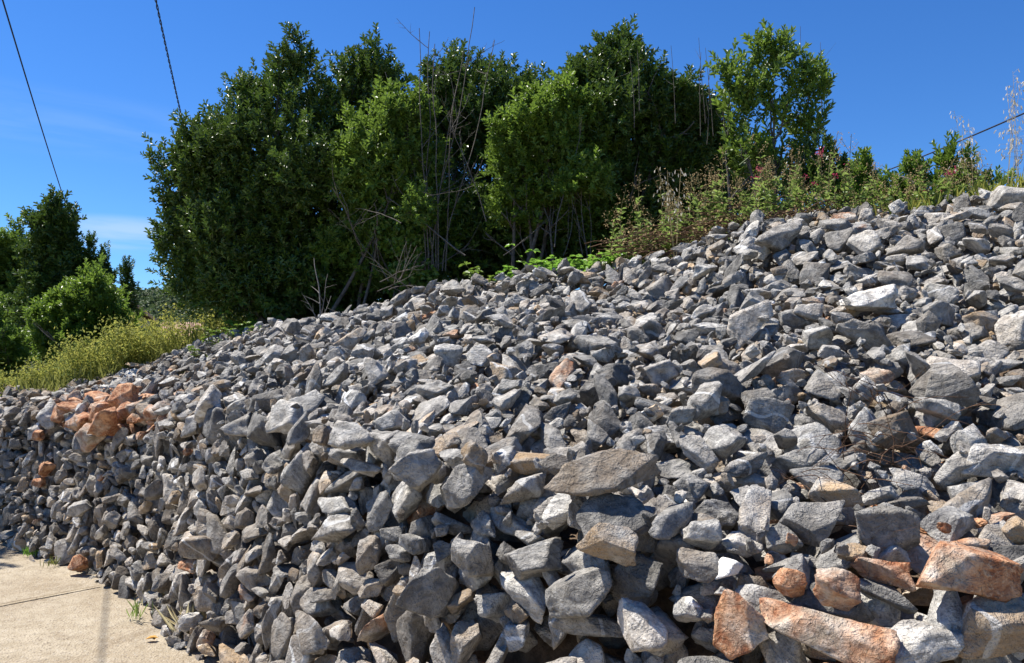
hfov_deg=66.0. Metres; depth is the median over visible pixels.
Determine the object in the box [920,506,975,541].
rock
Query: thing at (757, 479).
rock
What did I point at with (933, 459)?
rock
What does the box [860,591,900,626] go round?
rock
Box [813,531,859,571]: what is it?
rock
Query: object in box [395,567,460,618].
rock
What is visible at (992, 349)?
rock
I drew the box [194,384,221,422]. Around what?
rock
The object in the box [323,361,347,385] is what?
rock
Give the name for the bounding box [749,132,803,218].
valerian plant
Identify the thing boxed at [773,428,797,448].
rock
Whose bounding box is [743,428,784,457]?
rock
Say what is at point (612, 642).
rock
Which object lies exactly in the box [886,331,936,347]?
rock
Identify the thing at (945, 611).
rock
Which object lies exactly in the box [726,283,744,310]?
rock
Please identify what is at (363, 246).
dead branch
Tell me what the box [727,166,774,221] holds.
valerian plant
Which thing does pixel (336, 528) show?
rock
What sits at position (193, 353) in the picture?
leafy herb
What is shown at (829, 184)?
valerian plant
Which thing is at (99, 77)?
sky
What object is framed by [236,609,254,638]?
rock
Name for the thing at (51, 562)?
grass tuft
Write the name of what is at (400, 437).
rock
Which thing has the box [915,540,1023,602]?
rock
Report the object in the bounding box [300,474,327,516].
rock
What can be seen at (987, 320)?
rock
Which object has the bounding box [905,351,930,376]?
rock
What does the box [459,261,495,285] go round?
leafy herb
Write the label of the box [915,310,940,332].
rock
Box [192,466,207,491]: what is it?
rock
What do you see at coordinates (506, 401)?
rock
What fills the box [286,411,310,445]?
rock
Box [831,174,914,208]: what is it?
valerian plant
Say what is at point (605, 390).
rock
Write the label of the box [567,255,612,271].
leafy herb
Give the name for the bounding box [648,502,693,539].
rock
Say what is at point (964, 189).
valerian plant
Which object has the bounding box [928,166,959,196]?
valerian plant
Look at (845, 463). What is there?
rock
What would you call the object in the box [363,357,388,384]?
rock
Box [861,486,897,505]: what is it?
rock
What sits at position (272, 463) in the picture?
rock
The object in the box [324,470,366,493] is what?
rock
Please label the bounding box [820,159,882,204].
laurel bush
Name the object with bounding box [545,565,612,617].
rock
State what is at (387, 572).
rock
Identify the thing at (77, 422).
rock
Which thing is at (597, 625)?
rock
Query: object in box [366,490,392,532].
rock
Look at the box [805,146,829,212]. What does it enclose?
valerian plant
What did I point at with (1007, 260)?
rock
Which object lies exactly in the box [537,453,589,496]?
rock
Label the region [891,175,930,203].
valerian plant
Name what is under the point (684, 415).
rock
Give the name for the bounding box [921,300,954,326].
rock
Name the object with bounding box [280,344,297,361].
rock
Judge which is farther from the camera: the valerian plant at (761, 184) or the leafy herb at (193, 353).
the leafy herb at (193, 353)
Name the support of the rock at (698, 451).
on the rubble
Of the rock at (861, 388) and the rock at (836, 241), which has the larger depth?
the rock at (836, 241)
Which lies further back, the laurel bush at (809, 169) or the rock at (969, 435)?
the laurel bush at (809, 169)
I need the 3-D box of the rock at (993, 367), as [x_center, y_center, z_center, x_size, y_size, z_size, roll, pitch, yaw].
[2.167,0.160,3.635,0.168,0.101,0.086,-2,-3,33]
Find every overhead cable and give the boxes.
[2,0,65,202]
[155,0,182,117]
[881,113,1023,172]
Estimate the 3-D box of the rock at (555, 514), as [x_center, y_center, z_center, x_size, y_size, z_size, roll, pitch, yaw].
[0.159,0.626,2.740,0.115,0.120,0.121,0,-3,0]
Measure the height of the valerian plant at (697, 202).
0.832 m
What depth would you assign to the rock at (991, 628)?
1.98 m
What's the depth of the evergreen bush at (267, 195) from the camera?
9.49 m
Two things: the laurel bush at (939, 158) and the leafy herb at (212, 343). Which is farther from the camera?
the leafy herb at (212, 343)
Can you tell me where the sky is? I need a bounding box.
[0,0,1023,299]
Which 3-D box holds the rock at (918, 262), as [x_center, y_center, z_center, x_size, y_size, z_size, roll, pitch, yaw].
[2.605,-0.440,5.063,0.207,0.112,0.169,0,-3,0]
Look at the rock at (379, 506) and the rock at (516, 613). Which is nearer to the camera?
the rock at (516, 613)
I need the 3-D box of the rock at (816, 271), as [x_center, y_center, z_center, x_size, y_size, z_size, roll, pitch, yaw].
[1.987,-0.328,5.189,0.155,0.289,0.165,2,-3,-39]
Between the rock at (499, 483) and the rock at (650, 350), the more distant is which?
the rock at (650, 350)
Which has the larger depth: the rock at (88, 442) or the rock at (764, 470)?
the rock at (88, 442)
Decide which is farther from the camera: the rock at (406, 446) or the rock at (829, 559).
the rock at (406, 446)
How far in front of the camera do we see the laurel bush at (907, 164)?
7.33 m
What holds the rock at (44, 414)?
on the rubble
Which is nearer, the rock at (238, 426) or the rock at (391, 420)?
the rock at (391, 420)
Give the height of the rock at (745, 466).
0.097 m
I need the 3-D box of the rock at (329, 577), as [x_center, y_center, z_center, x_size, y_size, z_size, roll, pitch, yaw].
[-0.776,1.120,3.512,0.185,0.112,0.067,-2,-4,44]
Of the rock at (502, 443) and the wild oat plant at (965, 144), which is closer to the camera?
the rock at (502, 443)
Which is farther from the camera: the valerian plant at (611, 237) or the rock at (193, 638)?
the valerian plant at (611, 237)
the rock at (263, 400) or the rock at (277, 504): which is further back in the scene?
the rock at (263, 400)
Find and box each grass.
[860,170,1023,217]
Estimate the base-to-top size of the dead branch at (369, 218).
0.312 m
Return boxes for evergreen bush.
[140,21,412,323]
[303,74,490,312]
[412,37,625,284]
[478,60,637,289]
[543,13,751,259]
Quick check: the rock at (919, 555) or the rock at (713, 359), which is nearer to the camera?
the rock at (919, 555)
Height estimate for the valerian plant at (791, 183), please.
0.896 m
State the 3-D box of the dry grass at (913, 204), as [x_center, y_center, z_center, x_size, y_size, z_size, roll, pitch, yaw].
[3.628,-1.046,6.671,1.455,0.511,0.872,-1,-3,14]
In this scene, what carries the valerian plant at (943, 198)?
on the rubble
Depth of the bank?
3.06 m
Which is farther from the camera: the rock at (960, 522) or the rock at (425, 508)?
the rock at (425, 508)
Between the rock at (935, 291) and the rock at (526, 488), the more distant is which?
the rock at (935, 291)
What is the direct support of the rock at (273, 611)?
on the rubble
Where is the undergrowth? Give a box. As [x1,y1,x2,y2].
[145,58,792,322]
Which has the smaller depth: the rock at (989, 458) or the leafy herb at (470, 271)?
the rock at (989, 458)
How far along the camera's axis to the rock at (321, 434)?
3.83 m
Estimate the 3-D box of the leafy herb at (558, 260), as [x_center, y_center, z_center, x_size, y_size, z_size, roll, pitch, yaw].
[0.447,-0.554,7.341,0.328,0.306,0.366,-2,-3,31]
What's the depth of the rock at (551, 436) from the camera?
3.28 m
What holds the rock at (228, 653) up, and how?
on the rubble
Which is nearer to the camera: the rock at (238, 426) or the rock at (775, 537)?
the rock at (775, 537)
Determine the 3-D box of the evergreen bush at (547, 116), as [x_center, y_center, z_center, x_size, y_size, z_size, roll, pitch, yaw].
[0.551,-1.621,9.110,1.878,3.056,1.307,0,-3,0]
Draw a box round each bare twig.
[618,49,675,127]
[698,46,713,142]
[800,26,831,108]
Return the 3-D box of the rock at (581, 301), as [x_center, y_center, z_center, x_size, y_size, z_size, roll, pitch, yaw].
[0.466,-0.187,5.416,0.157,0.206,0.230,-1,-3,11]
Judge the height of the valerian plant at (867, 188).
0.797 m
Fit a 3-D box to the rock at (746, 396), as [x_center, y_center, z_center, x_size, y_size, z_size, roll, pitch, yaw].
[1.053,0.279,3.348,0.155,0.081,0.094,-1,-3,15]
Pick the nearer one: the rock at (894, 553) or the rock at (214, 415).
the rock at (894, 553)
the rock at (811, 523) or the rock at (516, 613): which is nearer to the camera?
the rock at (811, 523)
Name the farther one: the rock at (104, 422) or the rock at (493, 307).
the rock at (104, 422)
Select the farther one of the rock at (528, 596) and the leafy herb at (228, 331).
the leafy herb at (228, 331)
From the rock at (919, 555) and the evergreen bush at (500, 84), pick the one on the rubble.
the rock at (919, 555)
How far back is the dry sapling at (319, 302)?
7.97 m
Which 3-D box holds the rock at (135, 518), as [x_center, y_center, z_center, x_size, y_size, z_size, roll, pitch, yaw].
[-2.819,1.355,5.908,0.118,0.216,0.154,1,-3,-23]
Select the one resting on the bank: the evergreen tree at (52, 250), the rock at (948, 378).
the evergreen tree at (52, 250)
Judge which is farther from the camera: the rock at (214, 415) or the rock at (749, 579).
the rock at (214, 415)
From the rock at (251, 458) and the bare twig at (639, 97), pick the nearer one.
the rock at (251, 458)
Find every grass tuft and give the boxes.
[21,546,38,556]
[40,556,61,567]
[126,598,152,620]
[140,588,165,608]
[154,594,205,639]
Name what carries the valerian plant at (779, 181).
on the rubble
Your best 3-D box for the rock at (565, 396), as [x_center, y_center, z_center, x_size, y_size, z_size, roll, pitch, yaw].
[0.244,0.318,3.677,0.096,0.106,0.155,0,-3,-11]
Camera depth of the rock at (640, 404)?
3.48 m
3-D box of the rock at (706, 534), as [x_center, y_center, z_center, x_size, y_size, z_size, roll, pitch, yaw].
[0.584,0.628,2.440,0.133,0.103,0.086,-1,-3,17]
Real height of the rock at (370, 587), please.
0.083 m
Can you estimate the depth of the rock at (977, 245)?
5.06 m
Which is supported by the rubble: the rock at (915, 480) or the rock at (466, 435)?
the rock at (466, 435)
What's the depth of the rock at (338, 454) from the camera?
3.75 m
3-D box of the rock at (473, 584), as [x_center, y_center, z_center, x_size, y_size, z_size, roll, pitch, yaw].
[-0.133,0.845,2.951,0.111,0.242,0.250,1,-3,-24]
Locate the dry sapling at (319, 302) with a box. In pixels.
[303,259,333,318]
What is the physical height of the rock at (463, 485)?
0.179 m
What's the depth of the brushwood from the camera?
7.88 m
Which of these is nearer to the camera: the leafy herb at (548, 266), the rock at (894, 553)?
the rock at (894, 553)
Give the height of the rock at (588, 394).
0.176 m
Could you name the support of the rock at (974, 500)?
on the rubble
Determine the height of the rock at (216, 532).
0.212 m
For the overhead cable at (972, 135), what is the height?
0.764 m
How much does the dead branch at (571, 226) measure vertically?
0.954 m
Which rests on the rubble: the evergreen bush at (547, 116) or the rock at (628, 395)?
the rock at (628, 395)
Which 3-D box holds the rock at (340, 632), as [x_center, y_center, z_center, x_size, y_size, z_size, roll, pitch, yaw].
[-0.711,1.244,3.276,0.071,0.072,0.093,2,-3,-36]
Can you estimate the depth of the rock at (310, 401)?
4.39 m
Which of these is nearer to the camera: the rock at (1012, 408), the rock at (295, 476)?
the rock at (1012, 408)
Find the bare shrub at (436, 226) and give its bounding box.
[385,7,504,270]
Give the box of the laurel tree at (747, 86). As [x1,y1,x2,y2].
[702,17,837,218]
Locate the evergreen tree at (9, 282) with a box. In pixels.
[0,212,31,349]
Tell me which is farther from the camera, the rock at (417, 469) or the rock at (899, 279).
the rock at (899, 279)
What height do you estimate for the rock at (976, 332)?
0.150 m
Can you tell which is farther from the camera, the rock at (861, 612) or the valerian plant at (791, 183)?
the valerian plant at (791, 183)
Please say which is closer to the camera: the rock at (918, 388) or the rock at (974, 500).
the rock at (974, 500)
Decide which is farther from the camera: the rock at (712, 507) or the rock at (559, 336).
the rock at (559, 336)
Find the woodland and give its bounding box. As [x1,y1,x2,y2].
[119,285,244,325]
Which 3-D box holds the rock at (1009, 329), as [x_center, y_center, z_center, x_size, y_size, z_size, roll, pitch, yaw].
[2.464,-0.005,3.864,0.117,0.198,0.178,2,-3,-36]
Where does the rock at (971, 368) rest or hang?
on the rubble
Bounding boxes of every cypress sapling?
[80,230,98,279]
[92,240,117,288]
[115,254,143,316]
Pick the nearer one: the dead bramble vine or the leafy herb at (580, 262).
the dead bramble vine
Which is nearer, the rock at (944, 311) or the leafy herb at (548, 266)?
the rock at (944, 311)
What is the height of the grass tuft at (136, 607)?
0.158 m
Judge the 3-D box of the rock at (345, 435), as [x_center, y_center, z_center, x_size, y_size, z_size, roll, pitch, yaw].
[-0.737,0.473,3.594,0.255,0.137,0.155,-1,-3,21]
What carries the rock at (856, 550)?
on the rock at (829, 559)
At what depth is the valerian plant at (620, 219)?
7.15 m
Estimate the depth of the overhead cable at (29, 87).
11.23 m
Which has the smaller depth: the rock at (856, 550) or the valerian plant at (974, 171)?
the rock at (856, 550)
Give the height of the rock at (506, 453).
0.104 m
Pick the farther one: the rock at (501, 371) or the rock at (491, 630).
the rock at (501, 371)
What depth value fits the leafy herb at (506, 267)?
7.36 m
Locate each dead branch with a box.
[328,208,387,280]
[340,208,400,231]
[385,172,464,255]
[417,92,486,221]
[503,209,557,255]
[543,119,581,246]
[563,195,582,255]
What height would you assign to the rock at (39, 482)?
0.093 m
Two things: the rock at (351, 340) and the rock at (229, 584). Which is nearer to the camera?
the rock at (229, 584)
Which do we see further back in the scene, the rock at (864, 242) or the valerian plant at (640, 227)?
the valerian plant at (640, 227)
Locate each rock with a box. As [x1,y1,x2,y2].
[31,430,44,440]
[31,478,45,487]
[36,398,56,428]
[38,461,56,475]
[48,399,62,403]
[54,538,81,564]
[65,390,81,401]
[65,412,91,431]
[66,499,92,516]
[67,554,88,572]
[74,423,106,452]
[84,391,109,399]
[87,407,117,436]
[107,383,139,408]
[118,575,133,598]
[127,497,143,526]
[144,479,162,499]
[172,507,193,536]
[177,612,203,632]
[178,535,219,561]
[178,574,191,612]
[186,618,208,653]
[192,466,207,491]
[193,586,212,611]
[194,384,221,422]
[198,616,227,631]
[202,381,212,390]
[202,406,229,446]
[206,512,228,554]
[219,642,240,662]
[220,412,251,436]
[220,563,239,597]
[234,507,255,528]
[236,566,270,591]
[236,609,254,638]
[242,524,276,542]
[244,388,282,412]
[245,449,265,466]
[247,410,282,447]
[257,533,277,575]
[261,344,284,363]
[261,448,296,473]
[261,598,281,650]
[265,399,302,433]
[267,490,287,517]
[271,612,291,659]
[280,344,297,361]
[280,443,322,494]
[285,635,318,662]
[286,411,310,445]
[288,389,325,415]
[290,574,311,613]
[295,612,329,654]
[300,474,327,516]
[300,587,342,616]
[302,450,318,477]
[305,362,322,393]
[307,551,324,586]
[310,589,336,602]
[311,513,355,542]
[312,425,332,445]
[317,496,349,514]
[322,569,346,598]
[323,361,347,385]
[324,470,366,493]
[326,447,365,465]
[328,420,373,449]
[329,621,350,640]
[333,327,366,349]
[333,402,353,423]
[335,646,372,662]
[338,562,374,595]
[340,458,381,476]
[342,389,366,409]
[356,535,381,574]
[357,578,382,598]
[357,614,389,641]
[361,598,383,617]
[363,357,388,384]
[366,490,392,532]
[367,429,399,466]
[369,642,396,662]
[372,409,410,430]
[374,559,402,586]
[379,525,405,541]
[383,575,408,642]
[385,544,410,562]
[387,431,434,452]
[388,448,442,491]
[391,438,423,480]
[391,481,421,523]
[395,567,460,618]
[396,610,434,662]
[398,533,431,554]
[407,484,445,523]
[409,515,441,547]
[411,395,449,420]
[416,380,454,399]
[425,475,449,507]
[429,623,452,662]
[431,512,472,534]
[434,343,462,368]
[442,463,494,508]
[446,588,475,614]
[449,394,478,415]
[450,618,482,662]
[451,427,487,469]
[451,538,493,577]
[458,532,494,591]
[460,582,504,650]
[461,440,487,474]
[467,344,491,367]
[471,510,495,537]
[473,592,509,622]
[482,306,496,322]
[484,436,521,466]
[485,465,518,494]
[486,620,510,662]
[490,362,522,386]
[490,507,532,535]
[491,389,520,410]
[493,445,516,474]
[499,570,545,623]
[499,615,537,652]
[500,473,545,504]
[504,537,563,579]
[504,603,528,623]
[504,619,529,651]
[505,404,540,443]
[508,452,549,474]
[516,496,545,525]
[533,496,568,534]
[537,422,566,447]
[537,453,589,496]
[538,328,573,344]
[542,493,571,529]
[543,402,570,421]
[543,448,660,496]
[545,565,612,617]
[546,387,564,406]
[548,618,566,649]
[549,358,574,387]
[549,614,622,637]
[553,388,576,405]
[561,546,610,574]
[567,496,586,529]
[568,638,605,662]
[570,290,592,314]
[574,335,619,354]
[576,493,658,552]
[576,522,638,566]
[579,370,617,406]
[586,419,608,449]
[588,401,621,440]
[591,344,622,362]
[594,374,618,415]
[595,363,633,388]
[596,312,622,328]
[598,617,626,648]
[610,553,662,605]
[613,428,645,450]
[617,597,667,652]
[618,385,641,409]
[628,413,653,429]
[634,397,672,424]
[636,340,662,361]
[642,319,665,340]
[644,359,678,386]
[644,494,676,540]
[644,506,655,513]
[645,275,672,300]
[646,431,666,460]
[647,606,688,656]
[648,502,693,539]
[650,534,701,572]
[656,459,699,478]
[666,405,695,425]
[668,584,720,620]
[673,473,711,502]
[673,596,702,622]
[674,327,699,345]
[676,547,718,582]
[678,435,718,472]
[678,656,731,662]
[680,519,722,549]
[689,381,722,420]
[691,304,715,319]
[691,367,742,401]
[691,626,719,651]
[693,499,738,530]
[698,352,722,368]
[700,577,733,595]
[703,425,745,458]
[712,589,768,659]
[713,472,778,492]
[715,557,743,579]
[721,531,764,557]
[724,452,767,477]
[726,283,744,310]
[727,299,773,349]
[731,451,786,483]
[734,350,775,382]
[734,584,789,612]
[736,574,768,587]
[738,484,771,543]
[741,388,778,404]
[742,396,794,433]
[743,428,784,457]
[753,221,801,250]
[759,597,899,662]
[759,625,807,662]
[760,346,804,377]
[765,523,802,554]
[769,449,826,469]
[770,487,793,519]
[772,554,809,589]
[772,568,806,597]
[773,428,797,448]
[776,368,808,382]
[778,309,805,331]
[778,500,844,546]
[781,422,841,466]
[789,465,843,490]
[790,582,874,623]
[793,303,823,322]
[798,261,830,292]
[801,325,832,349]
[803,369,842,401]
[805,402,848,432]
[808,477,863,506]
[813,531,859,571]
[813,567,860,610]
[817,218,850,230]
[824,227,854,252]
[829,453,859,470]
[830,512,847,534]
[835,319,891,349]
[837,543,867,560]
[838,284,897,311]
[846,230,881,254]
[848,407,881,453]
[850,557,915,591]
[853,375,878,399]
[854,502,919,558]
[859,368,895,383]
[860,578,917,613]
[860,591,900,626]
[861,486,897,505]
[867,410,921,450]
[872,545,910,561]
[875,475,926,514]
[877,270,913,288]
[878,496,930,508]
[886,235,924,255]
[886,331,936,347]
[886,343,909,379]
[891,452,964,490]
[891,469,923,489]
[891,619,964,662]
[905,255,929,269]
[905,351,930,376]
[907,533,937,573]
[908,368,930,396]
[913,397,960,420]
[914,407,967,427]
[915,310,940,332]
[915,445,940,466]
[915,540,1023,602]
[920,282,959,299]
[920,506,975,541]
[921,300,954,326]
[924,361,979,407]
[926,356,980,381]
[927,590,962,656]
[933,222,965,246]
[933,448,977,488]
[934,243,961,260]
[941,477,991,517]
[943,322,988,342]
[950,423,987,453]
[953,537,990,549]
[956,339,1009,359]
[958,593,1023,659]
[961,355,1002,375]
[961,443,1023,479]
[962,237,990,253]
[962,311,998,331]
[965,290,986,309]
[971,392,1023,430]
[978,520,1016,549]
[986,185,1023,212]
[986,427,1012,443]
[988,253,1016,267]
[990,545,1023,559]
[994,310,1023,346]
[996,275,1023,292]
[999,479,1023,519]
[1001,516,1023,544]
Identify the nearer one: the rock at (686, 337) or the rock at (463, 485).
the rock at (463, 485)
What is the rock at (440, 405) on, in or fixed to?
on the rubble
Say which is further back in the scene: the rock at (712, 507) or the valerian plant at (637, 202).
the valerian plant at (637, 202)
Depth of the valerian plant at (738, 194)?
7.15 m
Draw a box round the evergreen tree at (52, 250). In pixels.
[5,183,87,369]
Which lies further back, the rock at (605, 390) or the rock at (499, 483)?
the rock at (605, 390)
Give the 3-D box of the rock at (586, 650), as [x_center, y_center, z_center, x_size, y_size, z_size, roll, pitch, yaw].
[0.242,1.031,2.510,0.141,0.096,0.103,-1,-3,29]
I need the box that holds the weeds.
[0,295,256,391]
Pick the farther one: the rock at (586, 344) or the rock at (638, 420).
the rock at (586, 344)
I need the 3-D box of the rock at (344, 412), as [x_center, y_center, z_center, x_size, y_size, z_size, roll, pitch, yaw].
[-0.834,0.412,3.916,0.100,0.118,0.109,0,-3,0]
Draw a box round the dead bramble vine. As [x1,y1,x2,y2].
[759,359,1002,543]
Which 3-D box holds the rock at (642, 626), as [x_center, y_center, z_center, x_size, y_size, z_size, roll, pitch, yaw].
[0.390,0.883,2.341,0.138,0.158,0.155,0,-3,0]
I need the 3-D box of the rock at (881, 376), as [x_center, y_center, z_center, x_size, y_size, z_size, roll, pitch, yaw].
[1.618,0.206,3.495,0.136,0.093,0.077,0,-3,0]
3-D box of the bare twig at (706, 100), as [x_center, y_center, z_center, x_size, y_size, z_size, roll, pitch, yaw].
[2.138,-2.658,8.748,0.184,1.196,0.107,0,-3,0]
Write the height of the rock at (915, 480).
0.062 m
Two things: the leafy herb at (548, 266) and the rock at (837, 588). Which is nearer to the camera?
the rock at (837, 588)
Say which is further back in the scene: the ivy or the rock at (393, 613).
the ivy
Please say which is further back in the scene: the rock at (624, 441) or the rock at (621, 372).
the rock at (621, 372)
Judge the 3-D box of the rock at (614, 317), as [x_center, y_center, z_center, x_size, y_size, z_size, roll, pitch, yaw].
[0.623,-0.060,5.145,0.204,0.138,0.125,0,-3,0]
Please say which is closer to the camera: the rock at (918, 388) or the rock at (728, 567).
the rock at (728, 567)
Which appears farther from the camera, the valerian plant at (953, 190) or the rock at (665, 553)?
the valerian plant at (953, 190)
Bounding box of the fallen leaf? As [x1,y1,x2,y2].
[146,635,157,639]
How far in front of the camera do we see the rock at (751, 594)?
2.23 m
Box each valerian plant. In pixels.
[603,184,652,263]
[605,197,632,256]
[628,174,668,264]
[628,197,704,257]
[653,168,682,249]
[664,173,711,242]
[672,170,721,240]
[684,164,724,227]
[685,167,734,245]
[704,147,772,233]
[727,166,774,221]
[731,170,784,215]
[735,161,787,216]
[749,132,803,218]
[750,167,772,212]
[764,155,830,213]
[783,131,854,209]
[783,146,812,207]
[798,175,817,212]
[801,151,863,204]
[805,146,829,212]
[821,132,882,207]
[830,159,851,208]
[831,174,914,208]
[849,181,897,205]
[851,178,916,210]
[867,181,890,210]
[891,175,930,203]
[903,169,976,202]
[911,159,958,205]
[916,158,960,201]
[919,188,951,201]
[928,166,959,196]
[938,166,971,193]
[955,154,989,194]
[964,152,1022,189]
[970,153,1023,181]
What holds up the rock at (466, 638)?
on the rubble
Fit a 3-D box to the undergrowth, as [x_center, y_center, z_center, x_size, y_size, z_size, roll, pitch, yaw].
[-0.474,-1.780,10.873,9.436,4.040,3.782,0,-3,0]
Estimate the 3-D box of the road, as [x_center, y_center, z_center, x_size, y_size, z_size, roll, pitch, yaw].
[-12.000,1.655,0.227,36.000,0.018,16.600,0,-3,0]
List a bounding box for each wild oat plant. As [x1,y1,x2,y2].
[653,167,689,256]
[948,112,991,190]
[994,69,1023,185]
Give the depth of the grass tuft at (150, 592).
5.33 m
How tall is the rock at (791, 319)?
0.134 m
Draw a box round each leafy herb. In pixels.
[187,345,207,357]
[198,326,220,342]
[201,334,221,347]
[219,310,257,333]
[221,324,241,340]
[244,321,265,330]
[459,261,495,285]
[495,266,517,277]
[503,264,514,275]
[505,244,554,267]
[528,260,557,270]
[535,255,559,269]
[546,257,571,275]
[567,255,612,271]
[569,254,593,285]
[588,253,626,276]
[598,252,631,266]
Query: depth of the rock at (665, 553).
2.49 m
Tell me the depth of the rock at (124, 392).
6.52 m
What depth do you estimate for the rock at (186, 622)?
4.63 m
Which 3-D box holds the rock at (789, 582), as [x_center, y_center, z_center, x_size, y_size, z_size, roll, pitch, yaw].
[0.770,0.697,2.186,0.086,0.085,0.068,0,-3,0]
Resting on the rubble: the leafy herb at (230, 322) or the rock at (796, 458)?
the leafy herb at (230, 322)
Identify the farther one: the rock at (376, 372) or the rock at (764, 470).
the rock at (376, 372)
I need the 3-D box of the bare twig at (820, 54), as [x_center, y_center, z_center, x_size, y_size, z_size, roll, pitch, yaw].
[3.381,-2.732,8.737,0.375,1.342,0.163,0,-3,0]
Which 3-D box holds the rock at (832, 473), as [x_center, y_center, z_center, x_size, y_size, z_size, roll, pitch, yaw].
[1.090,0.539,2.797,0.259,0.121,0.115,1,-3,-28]
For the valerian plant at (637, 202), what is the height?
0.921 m
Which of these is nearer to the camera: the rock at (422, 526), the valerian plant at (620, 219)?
the rock at (422, 526)
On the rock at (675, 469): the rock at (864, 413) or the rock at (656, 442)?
the rock at (656, 442)
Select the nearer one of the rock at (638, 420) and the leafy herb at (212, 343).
the rock at (638, 420)
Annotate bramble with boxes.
[584,184,937,270]
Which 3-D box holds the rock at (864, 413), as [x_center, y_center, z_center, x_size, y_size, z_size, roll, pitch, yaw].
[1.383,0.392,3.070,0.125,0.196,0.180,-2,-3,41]
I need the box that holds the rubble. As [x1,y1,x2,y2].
[0,185,1023,662]
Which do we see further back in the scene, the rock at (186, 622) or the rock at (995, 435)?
the rock at (186, 622)
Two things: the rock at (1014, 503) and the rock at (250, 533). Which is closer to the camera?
the rock at (1014, 503)
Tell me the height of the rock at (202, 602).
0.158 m
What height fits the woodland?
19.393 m
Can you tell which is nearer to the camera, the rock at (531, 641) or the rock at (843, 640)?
the rock at (843, 640)
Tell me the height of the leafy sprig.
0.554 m
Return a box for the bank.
[0,235,1023,662]
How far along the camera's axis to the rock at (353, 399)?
4.27 m
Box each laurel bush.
[546,145,615,269]
[773,128,853,206]
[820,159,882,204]
[837,146,882,205]
[871,148,938,208]
[914,130,1004,196]
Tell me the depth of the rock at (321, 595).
3.45 m
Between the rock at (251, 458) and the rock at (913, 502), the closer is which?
the rock at (913, 502)
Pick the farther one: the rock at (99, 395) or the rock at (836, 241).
the rock at (99, 395)
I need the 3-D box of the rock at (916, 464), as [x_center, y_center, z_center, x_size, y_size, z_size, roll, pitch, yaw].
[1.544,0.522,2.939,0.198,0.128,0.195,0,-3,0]
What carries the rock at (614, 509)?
on the rubble
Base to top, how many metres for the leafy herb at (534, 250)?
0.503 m
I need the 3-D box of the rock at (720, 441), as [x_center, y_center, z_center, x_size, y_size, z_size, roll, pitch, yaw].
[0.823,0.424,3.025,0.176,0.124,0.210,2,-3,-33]
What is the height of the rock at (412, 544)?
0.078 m
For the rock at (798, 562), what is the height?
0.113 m
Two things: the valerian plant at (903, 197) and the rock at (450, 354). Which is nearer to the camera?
the rock at (450, 354)
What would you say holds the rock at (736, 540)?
on the rubble
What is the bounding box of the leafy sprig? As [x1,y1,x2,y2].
[391,179,444,227]
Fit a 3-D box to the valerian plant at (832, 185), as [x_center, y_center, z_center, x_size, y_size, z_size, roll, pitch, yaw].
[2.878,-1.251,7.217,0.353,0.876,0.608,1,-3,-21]
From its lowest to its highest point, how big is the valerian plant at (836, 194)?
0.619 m
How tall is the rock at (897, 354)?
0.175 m
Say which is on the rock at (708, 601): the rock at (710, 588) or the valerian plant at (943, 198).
the rock at (710, 588)
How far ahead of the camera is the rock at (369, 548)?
3.32 m
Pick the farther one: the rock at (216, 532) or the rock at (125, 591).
the rock at (125, 591)
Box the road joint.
[1,585,99,603]
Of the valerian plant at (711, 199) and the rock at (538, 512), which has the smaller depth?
the rock at (538, 512)
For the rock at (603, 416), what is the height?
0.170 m
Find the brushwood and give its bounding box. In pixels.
[359,238,423,291]
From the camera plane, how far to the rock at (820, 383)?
3.43 m
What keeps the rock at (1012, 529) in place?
on the rock at (995, 534)
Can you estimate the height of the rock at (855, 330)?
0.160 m
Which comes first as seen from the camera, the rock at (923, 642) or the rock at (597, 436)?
the rock at (923, 642)
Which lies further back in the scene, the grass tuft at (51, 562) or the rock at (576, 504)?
the grass tuft at (51, 562)
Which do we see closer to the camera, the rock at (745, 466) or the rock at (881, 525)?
the rock at (881, 525)
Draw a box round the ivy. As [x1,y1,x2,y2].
[370,201,440,290]
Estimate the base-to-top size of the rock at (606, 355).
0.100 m
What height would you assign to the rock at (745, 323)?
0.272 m
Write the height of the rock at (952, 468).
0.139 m
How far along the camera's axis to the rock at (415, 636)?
2.99 m
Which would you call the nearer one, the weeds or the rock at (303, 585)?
the rock at (303, 585)
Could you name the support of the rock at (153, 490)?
on the rubble
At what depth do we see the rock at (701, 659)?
2.25 m
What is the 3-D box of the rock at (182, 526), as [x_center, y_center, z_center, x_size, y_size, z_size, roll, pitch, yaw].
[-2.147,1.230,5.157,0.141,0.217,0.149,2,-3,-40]
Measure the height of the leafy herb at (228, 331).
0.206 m
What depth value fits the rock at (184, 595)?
4.86 m
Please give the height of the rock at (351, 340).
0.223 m
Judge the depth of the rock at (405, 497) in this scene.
3.32 m
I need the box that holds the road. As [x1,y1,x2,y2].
[0,542,219,662]
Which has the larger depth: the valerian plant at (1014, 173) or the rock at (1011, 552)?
the valerian plant at (1014, 173)
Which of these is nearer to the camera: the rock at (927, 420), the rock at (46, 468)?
the rock at (927, 420)
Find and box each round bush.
[0,291,39,377]
[21,252,146,365]
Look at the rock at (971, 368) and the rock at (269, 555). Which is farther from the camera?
the rock at (269, 555)
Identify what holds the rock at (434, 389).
on the rubble
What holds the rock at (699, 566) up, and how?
on the rubble
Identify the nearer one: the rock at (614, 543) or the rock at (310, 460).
the rock at (614, 543)
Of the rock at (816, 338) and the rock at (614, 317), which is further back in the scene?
the rock at (614, 317)

